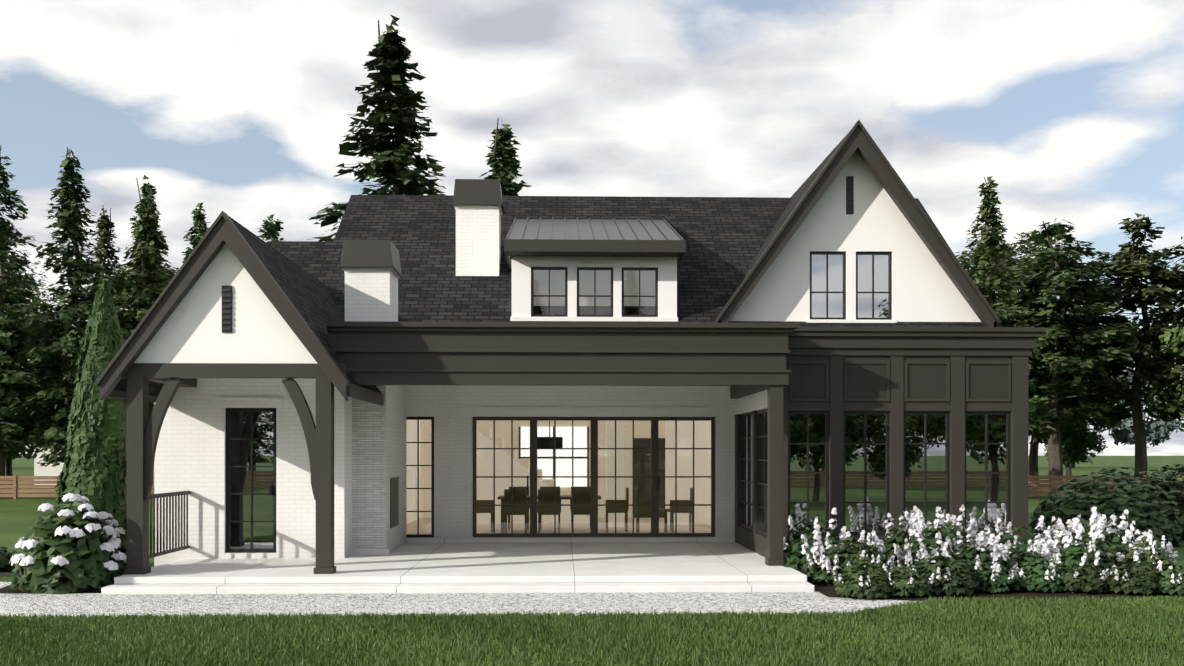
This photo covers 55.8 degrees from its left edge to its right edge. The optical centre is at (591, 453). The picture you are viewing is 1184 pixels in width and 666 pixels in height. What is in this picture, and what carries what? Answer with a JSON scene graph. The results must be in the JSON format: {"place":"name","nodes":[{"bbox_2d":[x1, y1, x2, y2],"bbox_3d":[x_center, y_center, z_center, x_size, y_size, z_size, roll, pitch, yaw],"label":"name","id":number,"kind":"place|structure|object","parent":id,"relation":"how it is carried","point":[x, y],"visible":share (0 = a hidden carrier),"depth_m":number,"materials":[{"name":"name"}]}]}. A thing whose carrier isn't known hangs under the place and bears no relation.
{"place":"outdoors","nodes":[
{"label":"outdoors","id":0,"kind":"place"},
{"bbox_2d":[28,425,153,484],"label":"shed","id":1,"kind":"structure","parent":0,"point":[48,470],"depth_m":65.77,"materials":[{"name":"white paint"}]},
{"bbox_2d":[0,582,915,617],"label":"gravel path","id":2,"kind":"structure","parent":0,"point":[28,604],"depth_m":14.85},
{"bbox_2d":[134,150,980,565],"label":"house walls","id":3,"kind":"structure","parent":0,"point":[368,450],"depth_m":20.91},
{"bbox_2d":[149,491,190,557],"bbox_3d":[-6.860,1.129,17.981,0.070,0.980,2.260,0,0,-2],"label":"porch railing","id":4,"kind":"object","parent":3,"relation":"attached to","point":[169,495],"visible":0.73,"depth_m":18.15,"materials":[{"name":"grey metal"}]},
{"bbox_2d":[477,500,492,532],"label":"chair","id":5,"kind":"object","parent":3,"relation":"in","point":[488,509],"depth_m":23.91,"materials":[{"name":"brown wood"}]},
{"bbox_2d":[503,489,527,532],"bbox_3d":[-1.595,1.224,23.416,0.500,0.950,0.480,0,0,-2],"label":"chair","id":6,"kind":"object","parent":3,"relation":"in","point":[516,497],"depth_m":23.18,"materials":[{"name":"brown"}]},
{"bbox_2d":[508,487,529,529],"bbox_3d":[-1.637,1.224,24.935,0.500,0.950,0.480,0,0,-2],"label":"chair","id":7,"kind":"object","parent":3,"relation":"in","point":[527,512],"depth_m":24.70,"materials":[{"name":"brown"}]},
{"bbox_2d":[537,489,560,532],"bbox_3d":[-0.896,1.224,23.435,0.500,0.950,0.480,0,0,-2],"label":"chair","id":8,"kind":"object","parent":3,"relation":"in","point":[547,496],"depth_m":23.20,"materials":[{"name":"brown"}]},
{"bbox_2d":[497,495,600,532],"bbox_3d":[-0.916,1.314,24.194,2.200,0.770,1.000,0,0,-2],"label":"dining table","id":9,"kind":"object","parent":3,"relation":"in","point":[528,496],"depth_m":23.72,"materials":[{"name":"brown wood"}]},
{"bbox_2d":[537,421,562,447],"bbox_3d":[-0.916,-0.751,24.194,0.560,1.300,0.560,0,0,-2],"label":"pendant lamp","id":10,"kind":"object","parent":3,"relation":"hanging from","point":[548,440],"depth_m":23.91,"materials":[{"name":"black metal"}]},
{"bbox_2d":[540,487,560,528],"bbox_3d":[-0.937,1.224,24.954,0.500,0.950,0.480,0,0,-2],"label":"chair","id":11,"kind":"object","parent":3,"relation":"in","point":[541,515],"depth_m":25.13,"materials":[{"name":"brown"}]},
{"bbox_2d":[113,131,1000,395],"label":"house roof","id":12,"kind":"structure","parent":3,"relation":"on","point":[728,240],"depth_m":24.70,"materials":[{"name":"black"}]},
{"bbox_2d":[96,120,1043,574],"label":"house trim","id":13,"kind":"structure","parent":3,"relation":"attached to","point":[898,372],"depth_m":17.90,"materials":[{"name":"grey wood"}]},
{"bbox_2d":[570,487,589,528],"bbox_3d":[-0.237,1.224,24.973,0.500,0.950,0.480,0,0,-2],"label":"chair","id":14,"kind":"object","parent":3,"relation":"in","point":[571,499],"depth_m":25.17,"materials":[{"name":"brown"}]},
{"bbox_2d":[571,489,589,532],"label":"chair","id":15,"kind":"object","parent":3,"relation":"in","point":[579,511],"depth_m":23.21,"materials":[{"name":"brown"}]},
{"bbox_2d":[222,176,1010,552],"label":"windows","id":16,"kind":"structure","parent":3,"relation":"in","point":[394,482],"depth_m":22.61,"materials":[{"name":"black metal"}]},
{"bbox_2d":[606,488,628,531],"bbox_3d":[0.543,1.224,24.234,0.480,0.950,0.500,0,0,-2],"label":"chair","id":17,"kind":"object","parent":3,"relation":"in","point":[623,510],"depth_m":24.00,"materials":[{"name":"brown"}]},
{"bbox_2d":[635,488,658,532],"bbox_3d":[1.181,1.224,23.951,0.480,0.950,0.500,0,0,-2],"label":"chair","id":18,"kind":"object","parent":3,"relation":"in","point":[639,508],"depth_m":23.72,"materials":[{"name":"brown"}]},
{"bbox_2d":[659,509,674,531],"bbox_3d":[1.588,1.449,24.062,0.400,0.500,0.400,0,0,-2],"label":"side table","id":19,"kind":"object","parent":3,"relation":"in","point":[665,517],"depth_m":24.03,"materials":[{"name":"brown wood"}]},
{"bbox_2d":[670,488,692,532],"bbox_3d":[1.945,1.224,24.172,0.480,0.950,0.500,0,0,-2],"label":"chair","id":20,"kind":"object","parent":3,"relation":"in","point":[690,511],"depth_m":23.94,"materials":[{"name":"brown wood"}]},
{"bbox_2d":[406,270,710,533],"bbox_3d":[-0.182,-1.251,24.239,14.370,6.100,10.750,0,0,-2],"label":"house interior","id":21,"kind":"object","parent":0,"point":[633,277],"depth_m":27.16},
{"bbox_2d":[0,595,1183,665],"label":"lawn","id":22,"kind":"structure","parent":0,"point":[1144,630],"depth_m":11.76,"materials":[{"name":"green plant"}]},
{"bbox_2d":[0,456,1183,644],"bbox_3d":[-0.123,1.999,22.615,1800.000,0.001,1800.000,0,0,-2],"label":"lawn ground","id":23,"kind":"structure","parent":0,"point":[18,515],"depth_m":48.38,"materials":[{"name":"green plant"}]},
{"bbox_2d":[0,546,13,571],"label":"shrub","id":24,"kind":"object","parent":23,"relation":"on","point":[4,560],"visible":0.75,"depth_m":18.61,"materials":[{"name":"green plant"}]},
{"bbox_2d":[5,548,18,571],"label":"shrub","id":25,"kind":"object","parent":23,"relation":"on","point":[13,553],"visible":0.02,"depth_m":18.70,"materials":[{"name":"green plant"}]},
{"bbox_2d":[0,229,32,405],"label":"tree","id":26,"kind":"object","parent":23,"relation":"on","point":[20,315],"visible":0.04,"depth_m":55.13,"materials":[{"name":"green plant"}]},
{"bbox_2d":[0,145,63,488],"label":"tree","id":27,"kind":"object","parent":23,"relation":"on","point":[7,231],"visible":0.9,"depth_m":51.75,"materials":[{"name":"green plant"}]},
{"bbox_2d":[2,282,62,488],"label":"tree","id":28,"kind":"object","parent":23,"relation":"on","point":[8,467],"visible":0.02,"depth_m":61.58,"materials":[{"name":"green plant"}]},
{"bbox_2d":[0,258,85,488],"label":"tree","id":29,"kind":"object","parent":23,"relation":"on","point":[26,430],"visible":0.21,"depth_m":54.23,"materials":[{"name":"green plant"}]},
{"bbox_2d":[0,147,114,466],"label":"tree","id":30,"kind":"object","parent":23,"relation":"on","point":[70,214],"visible":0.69,"depth_m":51.48,"materials":[{"name":"green plant"}]},
{"bbox_2d":[47,205,123,446],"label":"tree","id":31,"kind":"object","parent":23,"relation":"on","point":[104,226],"visible":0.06,"depth_m":59.78,"materials":[{"name":"green plant"}]},
{"bbox_2d":[54,279,126,548],"bbox_3d":[-8.595,-0.539,19.671,1.508,5.076,1.473,0,0,-2],"label":"cypress tree","id":32,"kind":"object","parent":23,"relation":"on","point":[94,470],"visible":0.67,"depth_m":19.25,"materials":[{"name":"green plant"}]},
{"bbox_2d":[44,260,178,417],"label":"tree","id":33,"kind":"object","parent":23,"relation":"on","point":[119,275],"visible":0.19,"depth_m":52.37,"materials":[{"name":"green plant"}]},
{"bbox_2d":[113,186,175,488],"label":"tree","id":34,"kind":"object","parent":23,"relation":"on","point":[152,240],"visible":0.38,"depth_m":52.33,"materials":[{"name":"green plant"}]},
{"bbox_2d":[119,175,172,333],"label":"tree","id":35,"kind":"object","parent":23,"relation":"on","point":[145,194],"visible":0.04,"depth_m":56.94,"materials":[{"name":"green plant"}]},
{"bbox_2d":[182,202,210,262],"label":"tree","id":36,"kind":"object","parent":23,"relation":"on","point":[200,227],"visible":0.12,"depth_m":52.94,"materials":[{"name":"green plant"}]},
{"bbox_2d":[256,214,284,240],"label":"tree","id":37,"kind":"object","parent":23,"relation":"on","point":[271,229],"visible":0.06,"depth_m":57.94,"materials":[{"name":"green plant"}]},
{"bbox_2d":[308,15,445,241],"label":"tree","id":38,"kind":"object","parent":23,"relation":"on","point":[395,159],"visible":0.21,"depth_m":44.50,"materials":[{"name":"green plant"}]},
{"bbox_2d":[101,537,814,593],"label":"patio","id":39,"kind":"structure","parent":23,"relation":"on","point":[576,565],"depth_m":17.02,"materials":[{"name":"concrete"}]},
{"bbox_2d":[480,118,530,195],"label":"tree","id":40,"kind":"object","parent":23,"relation":"on","point":[504,166],"visible":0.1,"depth_m":49.80,"materials":[{"name":"green plant"}]},
{"bbox_2d":[0,573,1177,600],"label":"mulch beds","id":41,"kind":"object","parent":23,"relation":"on","point":[823,587],"depth_m":15.77,"materials":[{"name":"brown soil"}]},
{"bbox_2d":[9,493,126,593],"bbox_3d":[-7.763,1.329,16.622,1.716,1.484,1.938,0,0,-2],"label":"hydrangea shrub","id":42,"kind":"object","parent":41,"relation":"on","point":[49,557],"visible":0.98,"depth_m":16.08,"materials":[{"name":"green plant"}]},
{"bbox_2d":[783,504,852,578],"bbox_3d":[3.582,1.425,17.856,1.174,1.201,1.347,0,0,5],"label":"flowering shrub","id":43,"kind":"object","parent":41,"relation":"on","point":[807,541],"visible":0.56,"depth_m":17.71,"materials":[{"name":"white plant"}]},
{"bbox_2d":[805,530,869,585],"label":"flowering shrub","id":44,"kind":"object","parent":41,"relation":"on","point":[817,573],"visible":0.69,"depth_m":16.86,"materials":[{"name":"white plant"}]},
{"bbox_2d":[832,561,892,599],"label":"flower","id":45,"kind":"object","parent":41,"relation":"on","point":[868,582],"visible":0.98,"depth_m":15.31,"materials":[{"name":"green plant"}]},
{"bbox_2d":[833,531,894,575],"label":"flower","id":46,"kind":"object","parent":41,"relation":"on","point":[874,551],"visible":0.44,"depth_m":16.88,"materials":[{"name":"green plant"}]},
{"bbox_2d":[854,554,892,571],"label":"flower","id":47,"kind":"object","parent":41,"relation":"on","point":[877,564],"visible":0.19,"depth_m":16.34,"materials":[{"name":"green plant"}]},
{"bbox_2d":[881,564,933,597],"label":"flower","id":48,"kind":"object","parent":41,"relation":"on","point":[902,585],"visible":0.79,"depth_m":15.39,"materials":[{"name":"green plant"}]},
{"bbox_2d":[871,512,944,569],"bbox_3d":[5.224,1.485,18.049,1.197,1.084,1.228,0,0,-27],"label":"flowering shrub","id":49,"kind":"object","parent":41,"relation":"on","point":[899,540],"visible":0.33,"depth_m":18.11,"materials":[{"name":"white plant"}]},
{"bbox_2d":[889,543,938,576],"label":"flower","id":50,"kind":"object","parent":41,"relation":"on","point":[909,557],"visible":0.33,"depth_m":16.88,"materials":[{"name":"white plant"}]},
{"bbox_2d":[905,551,982,596],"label":"flowering bush","id":51,"kind":"object","parent":41,"relation":"on","point":[949,578],"visible":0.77,"depth_m":15.64,"materials":[{"name":"green plant"}]},
{"bbox_2d":[893,504,999,567],"bbox_3d":[5.484,1.405,17.309,1.418,1.252,1.383,0,0,-21],"label":"flowering bush","id":52,"kind":"object","parent":41,"relation":"on","point":[933,537],"visible":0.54,"depth_m":17.07,"materials":[{"name":"white plant"}]},
{"bbox_2d":[942,531,1018,592],"bbox_3d":[5.735,1.575,16.391,0.987,0.894,1.013,0,0,-29],"label":"flowering bush","id":53,"kind":"object","parent":41,"relation":"on","point":[993,556],"visible":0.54,"depth_m":16.27,"materials":[{"name":"white plant"}]},
{"bbox_2d":[967,522,1020,547],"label":"flower","id":54,"kind":"object","parent":41,"relation":"on","point":[994,531],"depth_m":17.95,"materials":[{"name":"white plant"}]},
{"bbox_2d":[969,562,1021,592],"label":"flower","id":55,"kind":"object","parent":41,"relation":"on","point":[1001,583],"visible":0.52,"depth_m":15.87,"materials":[{"name":"green plant"}]},
{"bbox_2d":[985,515,1050,556],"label":"flower","id":56,"kind":"object","parent":41,"relation":"on","point":[1006,538],"visible":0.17,"depth_m":17.58,"materials":[{"name":"white plant"}]},
{"bbox_2d":[1000,535,1051,563],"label":"flower","id":57,"kind":"object","parent":41,"relation":"on","point":[1041,548],"visible":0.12,"depth_m":16.87,"materials":[{"name":"white plant"}]},
{"bbox_2d":[1001,539,1054,590],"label":"flower","id":58,"kind":"object","parent":41,"relation":"on","point":[1037,558],"visible":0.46,"depth_m":16.33,"materials":[{"name":"green plant"}]},
{"bbox_2d":[1007,557,1066,592],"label":"flower","id":59,"kind":"object","parent":41,"relation":"on","point":[1043,582],"visible":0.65,"depth_m":15.93,"materials":[{"name":"green plant"}]},
{"bbox_2d":[1039,521,1065,539],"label":"flower","id":60,"kind":"object","parent":41,"relation":"on","point":[1043,528],"visible":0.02,"depth_m":19.73,"materials":[{"name":"white plant"}]},
{"bbox_2d":[1043,529,1064,553],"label":"flower","id":61,"kind":"object","parent":41,"relation":"on","point":[1057,532],"depth_m":17.94,"materials":[{"name":"white plant"}]},
{"bbox_2d":[1043,523,1086,561],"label":"flower","id":62,"kind":"object","parent":41,"relation":"on","point":[1059,545],"visible":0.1,"depth_m":17.08,"materials":[{"name":"white plant"}]},
{"bbox_2d":[1038,515,1091,547],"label":"flower","id":63,"kind":"object","parent":41,"relation":"on","point":[1052,532],"visible":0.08,"depth_m":18.82,"materials":[{"name":"white plant"}]},
{"bbox_2d":[1053,556,1109,593],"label":"flower","id":64,"kind":"object","parent":41,"relation":"on","point":[1097,582],"visible":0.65,"depth_m":15.81,"materials":[{"name":"green plant"}]},
{"bbox_2d":[1046,529,1117,592],"bbox_3d":[7.128,1.581,16.341,1.104,0.920,1.006,0,0,2],"label":"flowering bush","id":65,"kind":"object","parent":41,"relation":"on","point":[1082,554],"visible":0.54,"depth_m":16.11,"materials":[{"name":"green plant"}]},
{"bbox_2d":[1058,514,1131,559],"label":"flower","id":66,"kind":"object","parent":41,"relation":"on","point":[1084,522],"visible":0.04,"depth_m":17.90,"materials":[{"name":"white plant"}]},
{"bbox_2d":[1046,507,1147,565],"bbox_3d":[7.737,1.429,17.282,1.328,1.203,1.363,0,0,-26],"label":"flowering bush","id":67,"kind":"object","parent":41,"relation":"on","point":[1116,543],"visible":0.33,"depth_m":16.96,"materials":[{"name":"white plant"}]},
{"bbox_2d":[1102,555,1165,594],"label":"flower","id":68,"kind":"object","parent":41,"relation":"on","point":[1121,579],"visible":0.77,"depth_m":15.73,"materials":[{"name":"green plant"}]},
{"bbox_2d":[1116,529,1179,591],"bbox_3d":[8.176,1.556,16.369,1.042,0.929,0.908,0,0,-34],"label":"flowering bush","id":69,"kind":"object","parent":41,"relation":"on","point":[1163,558],"visible":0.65,"depth_m":16.18,"materials":[{"name":"white plant"}]},
{"bbox_2d":[1148,563,1183,595],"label":"flower","id":70,"kind":"object","parent":41,"relation":"on","point":[1172,583],"visible":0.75,"depth_m":15.65,"materials":[{"name":"green plant"}]},
{"bbox_2d":[0,474,1183,498],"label":"fence","id":71,"kind":"object","parent":23,"relation":"on","point":[1033,489],"visible":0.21,"depth_m":48.96,"materials":[{"name":"brown wood"}]},
{"bbox_2d":[964,176,1055,432],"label":"tree","id":72,"kind":"object","parent":23,"relation":"on","point":[991,278],"visible":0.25,"depth_m":47.80,"materials":[{"name":"green plant"}]},
{"bbox_2d":[956,243,1085,435],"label":"tree","id":73,"kind":"object","parent":23,"relation":"on","point":[1033,362],"visible":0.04,"depth_m":53.85,"materials":[{"name":"green plant"}]},
{"bbox_2d":[972,231,1133,483],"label":"tree","id":74,"kind":"object","parent":23,"relation":"on","point":[1037,438],"visible":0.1,"depth_m":59.62,"materials":[{"name":"green plant"}]},
{"bbox_2d":[992,218,1151,483],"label":"tree","id":75,"kind":"object","parent":23,"relation":"on","point":[1065,284],"visible":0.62,"depth_m":52.17,"materials":[{"name":"green plant"}]},
{"bbox_2d":[1059,420,1098,467],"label":"tree","id":76,"kind":"object","parent":23,"relation":"on","point":[1087,461],"depth_m":148.77,"materials":[{"name":"green plant"}]},
{"bbox_2d":[1041,346,1131,483],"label":"tree","id":77,"kind":"object","parent":23,"relation":"on","point":[1076,437],"visible":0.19,"depth_m":66.08,"materials":[{"name":"green plant"}]},
{"bbox_2d":[1029,467,1183,546],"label":"shrub","id":78,"kind":"object","parent":23,"relation":"on","point":[1158,524],"visible":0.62,"depth_m":24.39,"materials":[{"name":"green plant"}]},
{"bbox_2d":[1065,213,1183,479],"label":"tree","id":79,"kind":"object","parent":23,"relation":"on","point":[1126,260],"visible":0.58,"depth_m":53.54,"materials":[{"name":"green plant"}]},
{"bbox_2d":[1092,370,1183,447],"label":"tree","id":80,"kind":"object","parent":23,"relation":"on","point":[1156,432],"visible":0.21,"depth_m":151.23,"materials":[{"name":"green plant"}]},
{"bbox_2d":[1112,463,1183,543],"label":"shrub","id":81,"kind":"object","parent":23,"relation":"on","point":[1177,485],"visible":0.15,"depth_m":25.41,"materials":[{"name":"green plant"}]},
{"bbox_2d":[1120,229,1183,427],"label":"tree","id":82,"kind":"object","parent":23,"relation":"on","point":[1159,389],"visible":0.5,"depth_m":52.99,"materials":[{"name":"green plant"}]},
{"bbox_2d":[0,0,1183,455],"label":"sky","id":83,"kind":"structure","parent":0,"point":[241,109],"materials":[{"name":"white"}]}
]}

